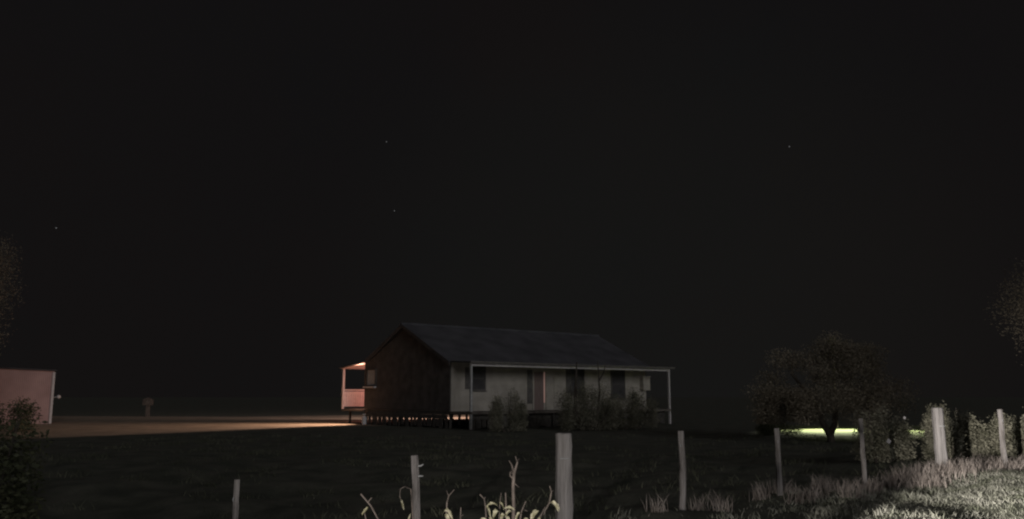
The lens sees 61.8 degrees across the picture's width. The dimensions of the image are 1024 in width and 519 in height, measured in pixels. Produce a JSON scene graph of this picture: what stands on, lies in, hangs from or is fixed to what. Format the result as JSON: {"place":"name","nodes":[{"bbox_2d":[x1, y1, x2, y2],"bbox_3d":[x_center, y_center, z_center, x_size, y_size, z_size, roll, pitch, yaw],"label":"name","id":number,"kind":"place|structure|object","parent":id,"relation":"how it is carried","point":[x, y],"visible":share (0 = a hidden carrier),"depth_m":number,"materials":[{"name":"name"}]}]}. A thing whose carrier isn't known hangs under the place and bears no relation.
{"place":"outdoors","nodes":[
{"label":"outdoors","id":0,"kind":"place"},
{"bbox_2d":[0,416,463,438],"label":"driveway","id":1,"kind":"structure","parent":0,"point":[70,426],"depth_m":47.05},
{"bbox_2d":[142,397,153,416],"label":"post box","id":2,"kind":"object","parent":1,"relation":"on","point":[148,402],"visible":1,"depth_m":66.85,"materials":[{"name":"grey metal"}]},
{"bbox_2d":[362,414,366,424],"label":"gas cylinder","id":3,"kind":"object","parent":1,"relation":"on","point":[364,419],"visible":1,"depth_m":48.61,"materials":[{"name":"metal"}]},
{"bbox_2d":[197,414,536,423],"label":"gravel yard","id":4,"kind":"structure","parent":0,"point":[312,419],"depth_m":58.91,"materials":[{"name":"grey gravel"}]},
{"bbox_2d":[340,322,674,429],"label":"house","id":5,"kind":"structure","parent":0,"point":[418,371],"depth_m":46.76,"materials":[{"name":"metal"}]},
{"bbox_2d":[363,368,376,387],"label":"window","id":6,"kind":"structure","parent":5,"relation":"in","point":[371,374],"depth_m":48.90,"materials":[{"name":"glass"}]},
{"bbox_2d":[465,366,485,390],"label":"window","id":7,"kind":"structure","parent":5,"relation":"in","point":[479,372],"depth_m":44.00,"materials":[{"name":"glass"}]},
{"bbox_2d":[532,370,555,409],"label":"door","id":8,"kind":"structure","parent":5,"relation":"in","point":[543,381],"depth_m":46.73,"materials":[{"name":"white"}]},
{"bbox_2d":[566,369,584,394],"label":"window","id":9,"kind":"structure","parent":5,"relation":"in","point":[570,373],"depth_m":48.25,"materials":[{"name":"glass"}]},
{"bbox_2d":[611,370,626,399],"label":"window","id":10,"kind":"structure","parent":5,"relation":"in","point":[617,376],"depth_m":50.48,"materials":[{"name":"glass"}]},
{"bbox_2d":[0,397,1023,518],"bbox_3d":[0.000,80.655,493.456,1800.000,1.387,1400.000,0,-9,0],"label":"ground","id":11,"kind":"structure","parent":0,"point":[106,494],"depth_m":19.20,"materials":[{"name":"green plant"}]},
{"bbox_2d":[0,233,27,354],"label":"shade tree","id":12,"kind":"object","parent":11,"relation":"on","point":[4,275],"visible":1,"depth_m":39.03,"materials":[{"name":"green plant"}]},
{"bbox_2d":[0,396,41,431],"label":"garden shrub","id":13,"kind":"object","parent":11,"relation":"on","point":[27,412],"visible":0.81,"depth_m":38.81,"materials":[{"name":"green plant"}]},
{"bbox_2d":[0,415,53,518],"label":"leafy bush","id":14,"kind":"object","parent":11,"relation":"on","point":[8,466],"visible":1,"depth_m":12.81,"materials":[{"name":"green plant"}]},
{"bbox_2d":[0,367,60,423],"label":"shed","id":15,"kind":"structure","parent":11,"relation":"on","point":[37,385],"depth_m":49.84,"materials":[{"name":"metal"}]},
{"bbox_2d":[232,479,239,518],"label":"fence post","id":16,"kind":"object","parent":11,"relation":"on","point":[235,511],"visible":1,"depth_m":8.90,"materials":[{"name":"wood"}]},
{"bbox_2d":[360,494,378,518],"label":"withered weed","id":17,"kind":"object","parent":11,"relation":"on","point":[365,509],"visible":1,"depth_m":6.95,"materials":[{"name":"beige plant"}]},
{"bbox_2d":[399,486,412,518],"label":"withered weed","id":18,"kind":"object","parent":11,"relation":"on","point":[402,504],"visible":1,"depth_m":8.12,"materials":[{"name":"beige plant"}]},
{"bbox_2d":[411,455,422,518],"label":"fence post","id":19,"kind":"object","parent":11,"relation":"on","point":[415,465],"visible":0.98,"depth_m":9.88,"materials":[{"name":"wood"}]},
{"bbox_2d":[443,490,462,518],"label":"withered weed","id":20,"kind":"object","parent":11,"relation":"on","point":[446,514],"visible":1,"depth_m":6.92,"materials":[{"name":"beige plant"}]},
{"bbox_2d":[480,456,527,518],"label":"withered weed","id":21,"kind":"object","parent":11,"relation":"on","point":[513,472],"visible":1,"depth_m":6.94,"materials":[{"name":"beige plant"}]},
{"bbox_2d":[485,388,528,431],"bbox_3d":[-0.198,6.823,38.878,2.092,2.118,1.296,2,-9,-12],"label":"garden shrub","id":22,"kind":"object","parent":11,"relation":"on","point":[496,413],"visible":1,"depth_m":38.71,"materials":[{"name":"green plant"}]},
{"bbox_2d":[530,486,559,518],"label":"withered weed","id":23,"kind":"object","parent":11,"relation":"on","point":[535,512],"visible":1,"depth_m":6.92,"materials":[{"name":"beige plant"}]},
{"bbox_2d":[555,433,573,518],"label":"fence post","id":24,"kind":"object","parent":11,"relation":"on","point":[563,486],"visible":1,"depth_m":10.81,"materials":[{"name":"wood"}]},
{"bbox_2d":[553,361,620,430],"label":"garden shrub","id":25,"kind":"object","parent":11,"relation":"on","point":[586,410],"visible":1,"depth_m":40.15,"materials":[{"name":"green plant"}]},
{"bbox_2d":[595,386,661,429],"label":"garden shrub","id":26,"kind":"object","parent":11,"relation":"on","point":[633,411],"visible":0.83,"depth_m":41.82,"materials":[{"name":"green plant"}]},
{"bbox_2d":[678,431,685,510],"bbox_3d":[2.352,2.987,11.878,0.116,1.197,0.118,5,-10,-29],"label":"fence post","id":27,"kind":"object","parent":11,"relation":"on","point":[682,477],"visible":0.93,"depth_m":11.85,"materials":[{"name":"wood"}]},
{"bbox_2d":[774,428,782,495],"bbox_3d":[4.010,3.099,12.871,0.106,1.107,0.103,7,-11,-37],"label":"fence post","id":28,"kind":"object","parent":11,"relation":"on","point":[778,461],"visible":0.88,"depth_m":12.85,"materials":[{"name":"wood"}]},
{"bbox_2d":[754,422,802,435],"bbox_3d":[11.037,7.006,35.401,2.078,0.677,1.153,0,-9,0],"label":"scrub","id":29,"kind":"object","parent":11,"relation":"on","point":[766,429],"visible":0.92,"depth_m":35.29,"materials":[{"name":"green plant"}]},
{"bbox_2d":[741,330,919,441],"bbox_3d":[11.226,4.504,30.265,5.888,4.061,4.616,-6,-11,32],"label":"broad tree","id":30,"kind":"object","parent":11,"relation":"on","point":[795,404],"visible":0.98,"depth_m":30.18,"materials":[{"name":"green plant"}]},
{"bbox_2d":[858,418,866,488],"bbox_3d":[5.690,3.230,13.853,0.094,1.293,0.118,0,-9,0],"label":"fence post","id":31,"kind":"object","parent":11,"relation":"on","point":[862,451],"visible":0.82,"depth_m":13.85,"materials":[{"name":"wood"}]},
{"bbox_2d":[850,404,919,462],"bbox_3d":[7.611,3.557,17.369,1.242,1.236,1.386,0,-9,0],"label":"hedge bush","id":32,"kind":"object","parent":11,"relation":"on","point":[881,434],"visible":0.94,"depth_m":17.26,"materials":[{"name":"green plant"}]},
{"bbox_2d":[931,408,947,467],"bbox_3d":[7.403,3.172,14.776,0.212,1.210,0.207,0,-9,0],"label":"fence post","id":33,"kind":"object","parent":11,"relation":"on","point":[939,437],"visible":0.82,"depth_m":14.74,"materials":[{"name":"wood"}]},
{"bbox_2d":[918,400,967,461],"bbox_3d":[8.602,3.449,17.084,0.839,1.286,0.882,0,-9,0],"label":"hedge bush","id":34,"kind":"object","parent":11,"relation":"on","point":[954,441],"visible":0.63,"depth_m":17.02,"materials":[{"name":"green plant"}]},
{"bbox_2d":[946,408,990,461],"bbox_3d":[9.361,3.693,17.831,0.888,1.220,1.047,0,-9,0],"label":"hedge bush","id":35,"kind":"object","parent":11,"relation":"on","point":[974,445],"visible":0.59,"depth_m":17.57,"materials":[{"name":"green plant"}]},
{"bbox_2d":[981,410,1023,461],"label":"hedge bush","id":36,"kind":"object","parent":11,"relation":"on","point":[1012,436],"visible":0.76,"depth_m":17.57,"materials":[{"name":"green plant"}]},
{"bbox_2d":[997,409,1007,468],"bbox_3d":[8.980,3.360,15.664,0.108,1.221,0.107,-8,-12,43],"label":"fence post","id":37,"kind":"object","parent":11,"relation":"on","point":[1002,435],"visible":0.84,"depth_m":15.65,"materials":[{"name":"wood"}]},
{"bbox_2d":[983,256,1023,364],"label":"overhanging tree","id":38,"kind":"object","parent":11,"relation":"on","point":[1017,301],"visible":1,"depth_m":25.61,"materials":[{"name":"green plant"}]},
{"bbox_2d":[0,0,1023,396],"label":"sky","id":39,"kind":"structure","parent":0,"point":[221,184],"materials":[{"name":"black"}]},
{"bbox_2d":[538,487,995,518],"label":"tussock grass","id":40,"kind":"structure","parent":0,"point":[873,506],"depth_m":11.10,"materials":[{"name":"plant"}]},
{"bbox_2d":[609,467,1023,518],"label":"verge grass","id":41,"kind":"structure","parent":0,"point":[974,486],"depth_m":12.07,"materials":[{"name":"plant"}]},
{"bbox_2d":[641,453,1023,515],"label":"dry grass","id":42,"kind":"structure","parent":0,"point":[933,472],"depth_m":13.71,"materials":[{"name":"beige plant"}]},
{"bbox_2d":[773,425,1020,441],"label":"lawn","id":43,"kind":"structure","parent":0,"point":[842,432],"depth_m":37.99,"materials":[{"name":"green plant"}]},
{"bbox_2d":[826,337,837,428],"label":"yard light","id":44,"kind":"object","parent":43,"relation":"on","point":[833,354],"visible":0.27,"depth_m":42.18,"materials":[{"name":"grey metal"}]}
]}

